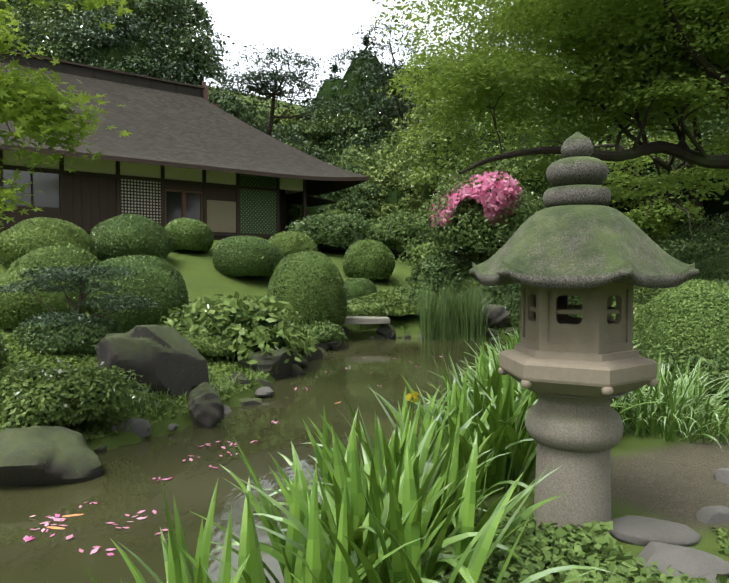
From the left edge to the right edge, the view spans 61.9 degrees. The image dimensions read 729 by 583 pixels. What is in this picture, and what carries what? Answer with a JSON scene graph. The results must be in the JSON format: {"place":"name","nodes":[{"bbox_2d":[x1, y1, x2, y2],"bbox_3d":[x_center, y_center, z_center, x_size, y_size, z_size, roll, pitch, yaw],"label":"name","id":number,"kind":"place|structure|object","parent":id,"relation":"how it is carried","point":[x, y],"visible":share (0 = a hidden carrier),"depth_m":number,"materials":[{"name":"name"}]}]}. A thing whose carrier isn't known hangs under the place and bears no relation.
{"place":"outdoors","nodes":[
{"label":"outdoors","id":0,"kind":"place"},
{"bbox_2d":[0,0,132,228],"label":"maple branch","id":1,"kind":"object","parent":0,"point":[27,105],"visible":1,"depth_m":5.66,"materials":[{"name":"green plant"}]},
{"bbox_2d":[0,337,512,582],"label":"pond water","id":2,"kind":"structure","parent":0,"point":[121,486],"depth_m":5.66,"materials":[{"name":"liquid"}]},
{"bbox_2d":[23,356,441,555],"bbox_3d":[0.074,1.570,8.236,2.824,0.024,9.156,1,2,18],"label":"floating petals","id":3,"kind":"object","parent":2,"relation":"on","point":[26,538],"visible":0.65,"depth_m":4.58,"materials":[{"name":"pink plant"}]},
{"bbox_2d":[412,280,504,340],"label":"reeds","id":4,"kind":"object","parent":2,"relation":"on","point":[449,322],"visible":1,"depth_m":15.88,"materials":[{"name":"green plant"}]},
{"bbox_2d":[0,86,728,582],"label":"terrain","id":5,"kind":"structure","parent":0,"point":[660,478],"depth_m":5.05,"materials":[{"name":"plant"}]},
{"bbox_2d":[0,328,12,368],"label":"shrub","id":6,"kind":"object","parent":5,"relation":"on","point":[3,351],"visible":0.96,"depth_m":7.74,"materials":[{"name":"green plant"}]},
{"bbox_2d":[1,9,37,51],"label":"forest tree","id":7,"kind":"object","parent":5,"relation":"on","point":[17,14],"visible":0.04,"depth_m":40.37,"materials":[{"name":"green plant"}]},
{"bbox_2d":[0,6,71,57],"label":"forest tree","id":8,"kind":"object","parent":5,"relation":"on","point":[22,26],"visible":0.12,"depth_m":39.05,"materials":[{"name":"green plant"}]},
{"bbox_2d":[0,268,85,328],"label":"shrub","id":9,"kind":"object","parent":5,"relation":"on","point":[16,308],"visible":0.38,"depth_m":11.01,"materials":[{"name":"green plant"}]},
{"bbox_2d":[0,0,93,36],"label":"forest tree","id":10,"kind":"object","parent":5,"relation":"on","point":[23,11],"visible":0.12,"depth_m":44.86,"materials":[{"name":"green plant"}]},
{"bbox_2d":[0,217,96,268],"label":"shrub","id":11,"kind":"object","parent":5,"relation":"on","point":[21,238],"visible":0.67,"depth_m":14.87,"materials":[{"name":"green plant"}]},
{"bbox_2d":[4,13,96,62],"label":"forest tree","id":12,"kind":"object","parent":5,"relation":"on","point":[44,45],"visible":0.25,"depth_m":38.98,"materials":[{"name":"green plant"}]},
{"bbox_2d":[0,426,102,485],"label":"rock","id":13,"kind":"object","parent":5,"relation":"on","point":[37,455],"visible":0.75,"depth_m":5.34,"materials":[{"name":"stone"}]},
{"bbox_2d":[7,245,100,299],"bbox_3d":[-6.872,-0.375,13.652,2.082,1.342,2.052,-2,3,-37],"label":"shrub","id":14,"kind":"object","parent":5,"relation":"on","point":[59,255],"visible":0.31,"depth_m":13.09,"materials":[{"name":"green plant"}]},
{"bbox_2d":[11,316,128,354],"bbox_3d":[-4.549,0.672,9.751,1.892,0.562,1.937,2,3,35],"label":"bush","id":15,"kind":"object","parent":5,"relation":"on","point":[73,337],"visible":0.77,"depth_m":9.10,"materials":[{"name":"green plant"}]},
{"bbox_2d":[0,358,148,430],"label":"shrub","id":16,"kind":"object","parent":5,"relation":"on","point":[46,396],"visible":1,"depth_m":6.15,"materials":[{"name":"green plant"}]},
{"bbox_2d":[0,263,157,325],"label":"niwaki pine","id":17,"kind":"object","parent":5,"relation":"on","point":[79,274],"visible":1,"depth_m":9.47,"materials":[{"name":"green plant"}]},
{"bbox_2d":[30,0,145,53],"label":"forest tree","id":18,"kind":"object","parent":5,"relation":"on","point":[62,10],"visible":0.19,"depth_m":44.90,"materials":[{"name":"green plant"}]},
{"bbox_2d":[67,420,111,438],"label":"plant","id":19,"kind":"object","parent":5,"relation":"on","point":[92,429],"visible":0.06,"depth_m":6.54,"materials":[{"name":"plant"}]},
{"bbox_2d":[47,4,179,80],"bbox_3d":[-16.968,-13.270,40.052,9.499,11.795,7.262,0,2,2],"label":"forest tree","id":20,"kind":"object","parent":5,"relation":"on","point":[88,54],"visible":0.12,"depth_m":38.76,"materials":[{"name":"green plant"}]},
{"bbox_2d":[65,0,189,47],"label":"forest tree","id":21,"kind":"object","parent":5,"relation":"on","point":[144,8],"visible":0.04,"depth_m":46.21,"materials":[{"name":"green plant"}]},
{"bbox_2d":[111,418,150,437],"bbox_3d":[-2.626,1.573,6.794,0.462,0.309,0.336,-2,3,-37],"label":"edge stone","id":22,"kind":"object","parent":5,"relation":"on","point":[141,428],"visible":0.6,"depth_m":6.71,"materials":[{"name":"stone"}]},
{"bbox_2d":[47,1,215,102],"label":"forest tree","id":23,"kind":"object","parent":5,"relation":"on","point":[112,55],"visible":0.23,"depth_m":38.60,"materials":[{"name":"green plant"}]},
{"bbox_2d":[89,213,173,260],"bbox_3d":[-6.808,-1.516,17.607,2.291,1.485,2.391,0,2,2],"label":"shrub","id":24,"kind":"object","parent":5,"relation":"on","point":[129,234],"visible":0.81,"depth_m":16.80,"materials":[{"name":"green plant"}]},
{"bbox_2d":[85,254,188,329],"bbox_3d":[-4.675,0.025,12.573,1.947,1.586,2.130,0,2,2],"label":"shrub","id":25,"kind":"object","parent":5,"relation":"on","point":[161,280],"visible":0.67,"depth_m":11.86,"materials":[{"name":"green plant"}]},
{"bbox_2d":[0,327,297,439],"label":"ground cover","id":26,"kind":"object","parent":5,"relation":"on","point":[20,351],"visible":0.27,"depth_m":8.61,"materials":[{"name":"plant"}]},
{"bbox_2d":[95,325,209,397],"bbox_3d":[-2.870,0.994,8.086,0.960,1.100,1.290,2,3,41],"label":"rock","id":27,"kind":"object","parent":5,"relation":"on","point":[164,358],"visible":0.73,"depth_m":7.79,"materials":[{"name":"stone"}]},
{"bbox_2d":[96,0,234,89],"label":"forest tree","id":28,"kind":"object","parent":5,"relation":"on","point":[175,12],"visible":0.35,"depth_m":46.79,"materials":[{"name":"green plant"}]},
{"bbox_2d":[0,50,368,239],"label":"tea house","id":29,"kind":"structure","parent":5,"relation":"on","point":[185,150],"depth_m":24.12,"materials":[{"name":"brown wood"}]},
{"bbox_2d":[164,218,213,250],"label":"shrub","id":30,"kind":"object","parent":5,"relation":"on","point":[188,233],"visible":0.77,"depth_m":19.41,"materials":[{"name":"green plant"}]},
{"bbox_2d":[158,295,224,332],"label":"hosta plants","id":31,"kind":"object","parent":5,"relation":"on","point":[174,322],"visible":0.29,"depth_m":11.35,"materials":[{"name":"green plant"}]},
{"bbox_2d":[164,0,230,86],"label":"forest tree","id":32,"kind":"object","parent":5,"relation":"on","point":[199,13],"visible":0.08,"depth_m":56.34,"materials":[{"name":"green plant"}]},
{"bbox_2d":[188,382,224,427],"bbox_3d":[-1.914,1.399,7.375,0.439,0.572,0.453,0,2,2],"label":"rock","id":33,"kind":"object","parent":5,"relation":"on","point":[205,407],"visible":0.98,"depth_m":7.21,"materials":[{"name":"stone"}]},
{"bbox_2d":[179,331,234,356],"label":"bush","id":34,"kind":"object","parent":5,"relation":"on","point":[205,342],"visible":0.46,"depth_m":10.07,"materials":[{"name":"green plant"}]},
{"bbox_2d":[192,82,259,127],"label":"tree","id":35,"kind":"object","parent":5,"relation":"on","point":[235,110],"visible":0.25,"depth_m":42.69,"materials":[{"name":"green plant"}]},
{"bbox_2d":[231,372,249,385],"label":"rock","id":36,"kind":"object","parent":5,"relation":"on","point":[241,376],"visible":0.48,"depth_m":9.15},
{"bbox_2d":[175,291,316,364],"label":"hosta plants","id":37,"kind":"object","parent":5,"relation":"on","point":[262,324],"visible":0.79,"depth_m":10.51,"materials":[{"name":"green plant"}]},
{"bbox_2d":[212,235,284,276],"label":"shrub","id":38,"kind":"object","parent":5,"relation":"on","point":[234,256],"visible":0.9,"depth_m":18.21,"materials":[{"name":"green plant"}]},
{"bbox_2d":[240,398,261,405],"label":"edge stone","id":39,"kind":"object","parent":5,"relation":"on","point":[249,401],"visible":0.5,"depth_m":8.42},
{"bbox_2d":[227,96,288,142],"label":"tree","id":40,"kind":"object","parent":5,"relation":"on","point":[263,121],"visible":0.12,"depth_m":45.10,"materials":[{"name":"green plant"}]},
{"bbox_2d":[255,387,273,397],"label":"edge stone","id":41,"kind":"object","parent":5,"relation":"on","point":[266,392],"visible":0.77,"depth_m":8.90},
{"bbox_2d":[239,349,294,379],"bbox_3d":[-1.670,1.312,10.366,0.933,0.644,0.663,0,2,2],"label":"rock","id":42,"kind":"object","parent":5,"relation":"on","point":[272,361],"visible":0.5,"depth_m":10.17,"materials":[{"name":"stone"}]},
{"bbox_2d":[211,43,350,149],"bbox_3d":[-5.227,-8.522,36.691,9.086,10.663,11.056,-2,3,-40],"label":"pine","id":43,"kind":"object","parent":5,"relation":"on","point":[262,87],"visible":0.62,"depth_m":35.09,"materials":[{"name":"green plant"}]},
{"bbox_2d":[266,107,300,126],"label":"forest tree","id":44,"kind":"object","parent":5,"relation":"on","point":[286,121],"visible":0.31,"depth_m":56.42,"materials":[{"name":"green plant"}]},
{"bbox_2d":[61,320,508,437],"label":"bank grass tufts","id":45,"kind":"object","parent":5,"relation":"on","point":[229,384],"visible":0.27,"depth_m":7.75,"materials":[{"name":"plant"}]},
{"bbox_2d":[266,122,316,146],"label":"forest tree","id":46,"kind":"object","parent":5,"relation":"on","point":[288,129],"visible":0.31,"depth_m":47.49,"materials":[{"name":"green plant"}]},
{"bbox_2d":[268,231,317,256],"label":"shrub","id":47,"kind":"object","parent":5,"relation":"on","point":[288,242],"visible":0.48,"depth_m":20.79,"materials":[{"name":"green plant"}]},
{"bbox_2d":[280,192,306,230],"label":"shrub","id":48,"kind":"object","parent":5,"relation":"on","point":[291,209],"visible":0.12,"depth_m":32.29,"materials":[{"name":"green plant"}]},
{"bbox_2d":[290,364,302,374],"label":"edge stone","id":49,"kind":"object","parent":5,"relation":"on","point":[296,369],"visible":0.4,"depth_m":10.84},
{"bbox_2d":[293,321,318,352],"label":"bush","id":50,"kind":"object","parent":5,"relation":"on","point":[309,337],"visible":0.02,"depth_m":12.53,"materials":[{"name":"green plant"}]},
{"bbox_2d":[295,98,316,143],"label":"forest tree","id":51,"kind":"object","parent":5,"relation":"on","point":[306,110],"visible":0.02,"depth_m":56.52,"materials":[{"name":"green plant"}]},
{"bbox_2d":[267,250,346,327],"bbox_3d":[-1.439,-0.014,15.564,2.011,2.099,2.022,0,2,2],"label":"trimmed shrub","id":52,"kind":"object","parent":5,"relation":"on","point":[310,285],"visible":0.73,"depth_m":14.84,"materials":[{"name":"green plant"}]},
{"bbox_2d":[298,347,323,359],"bbox_3d":[-1.280,1.301,12.665,0.675,0.390,0.562,1,2,23],"label":"bank rock","id":53,"kind":"object","parent":5,"relation":"on","point":[317,354],"visible":0.25,"depth_m":12.57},
{"bbox_2d":[297,145,335,209],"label":"forest tree","id":54,"kind":"object","parent":5,"relation":"on","point":[319,154],"visible":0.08,"depth_m":39.91,"materials":[{"name":"green plant"}]},
{"bbox_2d":[301,64,342,151],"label":"cedar","id":55,"kind":"object","parent":5,"relation":"on","point":[332,84],"visible":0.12,"depth_m":54.24,"materials":[{"name":"green plant"}]},
{"bbox_2d":[301,320,346,341],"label":"bush","id":56,"kind":"object","parent":5,"relation":"on","point":[328,331],"visible":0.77,"depth_m":13.95,"materials":[{"name":"green plant"}]},
{"bbox_2d":[283,212,377,249],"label":"bush","id":57,"kind":"object","parent":5,"relation":"on","point":[336,231],"visible":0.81,"depth_m":24.34,"materials":[{"name":"green plant"}]},
{"bbox_2d":[288,104,373,166],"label":"forest tree","id":58,"kind":"object","parent":5,"relation":"on","point":[322,130],"visible":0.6,"depth_m":46.73,"materials":[{"name":"green plant"}]},
{"bbox_2d":[317,208,347,249],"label":"shrub","id":59,"kind":"object","parent":5,"relation":"on","point":[336,210],"visible":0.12,"depth_m":26.38,"materials":[{"name":"green plant"}]},
{"bbox_2d":[286,167,379,249],"bbox_3d":[-1.819,-4.270,33.409,5.946,5.154,4.490,0,2,2],"label":"shrub","id":60,"kind":"object","parent":5,"relation":"on","point":[311,211],"visible":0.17,"depth_m":32.22,"materials":[{"name":"green plant"}]},
{"bbox_2d":[314,163,393,233],"bbox_3d":[-0.864,-4.318,33.105,5.144,5.525,4.246,0,2,2],"label":"forest tree","id":61,"kind":"object","parent":5,"relation":"on","point":[349,195],"visible":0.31,"depth_m":32.30,"materials":[{"name":"green plant"}]},
{"bbox_2d":[46,315,666,582],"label":"iris plants","id":62,"kind":"object","parent":5,"relation":"on","point":[368,522],"visible":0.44,"depth_m":2.84,"materials":[{"name":"green plant"}]},
{"bbox_2d":[343,278,376,298],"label":"shrub","id":63,"kind":"object","parent":5,"relation":"on","point":[357,287],"visible":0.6,"depth_m":18.50,"materials":[{"name":"green plant"}]},
{"bbox_2d":[328,34,393,148],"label":"cedar","id":64,"kind":"object","parent":5,"relation":"on","point":[348,83],"visible":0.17,"depth_m":47.78,"materials":[{"name":"green plant"}]},
{"bbox_2d":[326,102,399,154],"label":"forest tree","id":65,"kind":"object","parent":5,"relation":"on","point":[366,143],"visible":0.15,"depth_m":46.26,"materials":[{"name":"green plant"}]},
{"bbox_2d":[339,316,389,323],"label":"stone bridge","id":66,"kind":"structure","parent":5,"relation":"on","point":[365,320],"depth_m":15.88,"materials":[{"name":"stone"}]},
{"bbox_2d":[327,144,407,186],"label":"forest tree","id":67,"kind":"object","parent":5,"relation":"on","point":[356,160],"visible":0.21,"depth_m":38.91,"materials":[{"name":"green plant"}]},
{"bbox_2d":[342,239,395,279],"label":"shrub","id":68,"kind":"object","parent":5,"relation":"on","point":[368,259],"visible":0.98,"depth_m":21.25,"materials":[{"name":"green plant"}]},
{"bbox_2d":[323,19,420,128],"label":"pine","id":69,"kind":"object","parent":5,"relation":"on","point":[355,53],"visible":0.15,"depth_m":48.34,"materials":[{"name":"green plant"}]},
{"bbox_2d":[333,95,414,162],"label":"forest tree","id":70,"kind":"object","parent":5,"relation":"on","point":[362,130],"visible":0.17,"depth_m":45.78,"materials":[{"name":"green plant"}]},
{"bbox_2d":[346,289,421,316],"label":"bush","id":71,"kind":"object","parent":5,"relation":"on","point":[385,303],"visible":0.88,"depth_m":16.95,"materials":[{"name":"green plant"}]},
{"bbox_2d":[376,324,395,338],"bbox_3d":[0.625,1.158,16.422,0.462,0.608,0.641,1,3,27],"label":"rock","id":72,"kind":"object","parent":5,"relation":"on","point":[386,331],"visible":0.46,"depth_m":16.22,"materials":[{"name":"stone"}]},
{"bbox_2d":[337,38,439,142],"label":"tree","id":73,"kind":"object","parent":5,"relation":"on","point":[396,113],"visible":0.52,"depth_m":41.75,"materials":[{"name":"green plant"}]},
{"bbox_2d":[357,155,428,226],"bbox_3d":[1.657,-4.497,33.123,6.066,6.254,4.442,0,2,2],"label":"forest tree","id":74,"kind":"object","parent":5,"relation":"on","point":[393,197],"visible":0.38,"depth_m":32.51,"materials":[{"name":"green plant"}]},
{"bbox_2d":[355,126,434,179],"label":"forest tree","id":75,"kind":"object","parent":5,"relation":"on","point":[384,144],"visible":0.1,"depth_m":38.99,"materials":[{"name":"green plant"}]},
{"bbox_2d":[366,210,440,254],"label":"bush","id":76,"kind":"object","parent":5,"relation":"on","point":[393,235],"visible":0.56,"depth_m":25.37,"materials":[{"name":"green plant"}]},
{"bbox_2d":[386,173,427,222],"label":"shrub","id":77,"kind":"object","parent":5,"relation":"on","point":[421,197],"visible":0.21,"depth_m":32.01,"materials":[{"name":"green plant"}]},
{"bbox_2d":[388,280,436,314],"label":"bush","id":78,"kind":"object","parent":5,"relation":"on","point":[409,291],"visible":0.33,"depth_m":17.86,"materials":[{"name":"green plant"}]},
{"bbox_2d":[363,68,461,150],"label":"forest tree","id":79,"kind":"object","parent":5,"relation":"on","point":[404,96],"visible":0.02,"depth_m":45.79,"materials":[{"name":"green plant"}]},
{"bbox_2d":[406,391,418,414],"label":"yellow iris flowers","id":80,"kind":"object","parent":5,"relation":"on","point":[409,396],"visible":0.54,"depth_m":3.55,"materials":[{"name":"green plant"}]},
{"bbox_2d":[377,76,491,203],"bbox_3d":[4.845,-5.992,29.636,8.487,9.683,6.094,0,2,2],"label":"tree","id":81,"kind":"object","parent":5,"relation":"on","point":[426,186],"visible":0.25,"depth_m":29.25,"materials":[{"name":"green plant"}]},
{"bbox_2d":[405,248,480,293],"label":"bush","id":82,"kind":"object","parent":5,"relation":"on","point":[444,270],"visible":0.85,"depth_m":20.75,"materials":[{"name":"green plant"}]},
{"bbox_2d":[397,240,499,267],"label":"bush","id":83,"kind":"object","parent":5,"relation":"on","point":[413,257],"visible":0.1,"depth_m":24.30,"materials":[{"name":"green plant"}]},
{"bbox_2d":[454,255,492,297],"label":"bush","id":84,"kind":"object","parent":5,"relation":"on","point":[482,259],"visible":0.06,"depth_m":20.61,"materials":[{"name":"green plant"}]},
{"bbox_2d":[416,170,546,255],"bbox_3d":[4.200,-2.778,21.446,4.144,3.218,4.416,2,3,36],"label":"pink flowering shrub","id":85,"kind":"object","parent":5,"relation":"on","point":[478,217],"visible":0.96,"depth_m":20.16,"materials":[{"name":"green plant"}]},
{"bbox_2d":[417,56,562,181],"bbox_3d":[6.558,-5.936,28.497,8.286,10.349,6.095,0,2,2],"label":"tree","id":86,"kind":"object","parent":5,"relation":"on","point":[493,144],"visible":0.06,"depth_m":27.62,"materials":[{"name":"green plant"}]},
{"bbox_2d":[474,283,520,318],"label":"bush","id":87,"kind":"object","parent":5,"relation":"on","point":[508,296],"visible":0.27,"depth_m":17.62,"materials":[{"name":"green plant"}]},
{"bbox_2d":[482,304,512,328],"bbox_3d":[3.639,0.709,16.918,1.068,0.702,0.686,0,2,2],"label":"dark rock","id":88,"kind":"object","parent":5,"relation":"on","point":[497,316],"visible":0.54,"depth_m":16.64,"materials":[{"name":"stone"}]},
{"bbox_2d":[446,88,642,217],"bbox_3d":[7.854,-4.544,25.770,8.562,9.400,6.651,0,2,2],"label":"tree","id":89,"kind":"object","parent":5,"relation":"on","point":[514,167],"visible":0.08,"depth_m":24.64,"materials":[{"name":"green plant"}]},
{"bbox_2d":[507,296,582,334],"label":"bush","id":90,"kind":"object","parent":5,"relation":"on","point":[570,302],"depth_m":14.99,"materials":[{"name":"green plant"}]},
{"bbox_2d":[369,0,728,190],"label":"maple tree","id":91,"kind":"object","parent":5,"relation":"on","point":[644,60],"visible":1,"depth_m":11.40,"materials":[{"name":"green plant"}]},
{"bbox_2d":[424,502,728,582],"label":"plants","id":92,"kind":"object","parent":5,"relation":"on","point":[534,552],"visible":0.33,"depth_m":2.94,"materials":[{"name":"green plant"}]},
{"bbox_2d":[469,132,698,542],"bbox_3d":[1.202,0.250,3.480,1.081,2.305,1.242,0,2,-4],"label":"stone lantern","id":93,"kind":"object","parent":5,"relation":"on","point":[577,236],"visible":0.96,"depth_m":3.27,"materials":[{"name":"stone"}]},
{"bbox_2d":[442,334,728,449],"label":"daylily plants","id":94,"kind":"object","parent":5,"relation":"on","point":[670,415],"visible":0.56,"depth_m":5.35,"materials":[{"name":"green plant"}]},
{"bbox_2d":[541,100,699,226],"bbox_3d":[12.101,-4.956,27.223,10.176,10.836,7.263,0,2,2],"label":"tree","id":95,"kind":"object","parent":5,"relation":"on","point":[609,137],"visible":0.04,"depth_m":26.05,"materials":[{"name":"green plant"}]},
{"bbox_2d":[576,280,720,348],"bbox_3d":[5.410,0.441,10.677,3.067,1.346,3.359,2,3,43],"label":"bush","id":96,"kind":"object","parent":5,"relation":"on","point":[642,296],"visible":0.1,"depth_m":10.50,"materials":[{"name":"green plant"}]},
{"bbox_2d":[611,515,700,546],"bbox_3d":[1.627,1.368,3.453,0.523,0.127,0.368,0,2,2],"label":"stepping stone","id":97,"kind":"object","parent":5,"relation":"on","point":[637,530],"visible":0.94,"depth_m":3.35,"materials":[{"name":"stone"}]},
{"bbox_2d":[593,117,728,239],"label":"maple tree","id":98,"kind":"object","parent":5,"relation":"on","point":[688,209],"visible":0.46,"depth_m":21.37,"materials":[{"name":"green plant"}]},
{"bbox_2d":[601,109,728,236],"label":"tree","id":99,"kind":"object","parent":5,"relation":"on","point":[679,222],"visible":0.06,"depth_m":25.10,"materials":[{"name":"green plant"}]},
{"bbox_2d":[646,227,688,247],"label":"bush","id":100,"kind":"object","parent":5,"relation":"on","point":[655,238],"depth_m":24.68,"materials":[{"name":"green plant"}]},
{"bbox_2d":[630,344,728,399],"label":"bush","id":101,"kind":"object","parent":5,"relation":"on","point":[721,367],"visible":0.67,"depth_m":6.50,"materials":[{"name":"green plant"}]},
{"bbox_2d":[635,105,728,226],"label":"tree","id":102,"kind":"object","parent":5,"relation":"on","point":[713,206],"visible":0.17,"depth_m":22.73,"materials":[{"name":"green plant"}]},
{"bbox_2d":[637,541,728,578],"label":"stepping stone","id":103,"kind":"object","parent":5,"relation":"on","point":[689,561],"visible":0.77,"depth_m":3.00,"materials":[{"name":"stone"}]},
{"bbox_2d":[638,278,728,359],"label":"shrub","id":104,"kind":"object","parent":5,"relation":"on","point":[693,312],"visible":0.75,"depth_m":6.90,"materials":[{"name":"green plant"}]},
{"bbox_2d":[658,213,728,263],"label":"bush","id":105,"kind":"object","parent":5,"relation":"on","point":[697,248],"visible":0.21,"depth_m":20.93,"materials":[{"name":"green plant"}]},
{"bbox_2d":[698,573,716,582],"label":"stepping stone","id":106,"kind":"object","parent":5,"relation":"on","point":[711,577],"visible":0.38,"depth_m":2.79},
{"bbox_2d":[687,253,728,284],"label":"shrub","id":107,"kind":"object","parent":5,"relation":"on","point":[713,268],"visible":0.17,"depth_m":13.17,"materials":[{"name":"green plant"}]},
{"bbox_2d":[695,505,728,523],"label":"stepping stone","id":108,"kind":"object","parent":5,"relation":"on","point":[718,514],"visible":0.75,"depth_m":3.63,"materials":[{"name":"stone"}]},
{"bbox_2d":[710,527,728,552],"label":"ground cover","id":109,"kind":"object","parent":5,"relation":"on","point":[721,549],"visible":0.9,"depth_m":3.38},
{"bbox_2d":[714,468,728,484],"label":"stepping stone","id":110,"kind":"object","parent":5,"relation":"on","point":[721,475],"visible":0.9,"depth_m":4.29,"materials":[{"name":"stone"}]},
{"bbox_2d":[191,0,586,105],"label":"sky","id":111,"kind":"structure","parent":0,"point":[319,29],"materials":[{"name":"white"}]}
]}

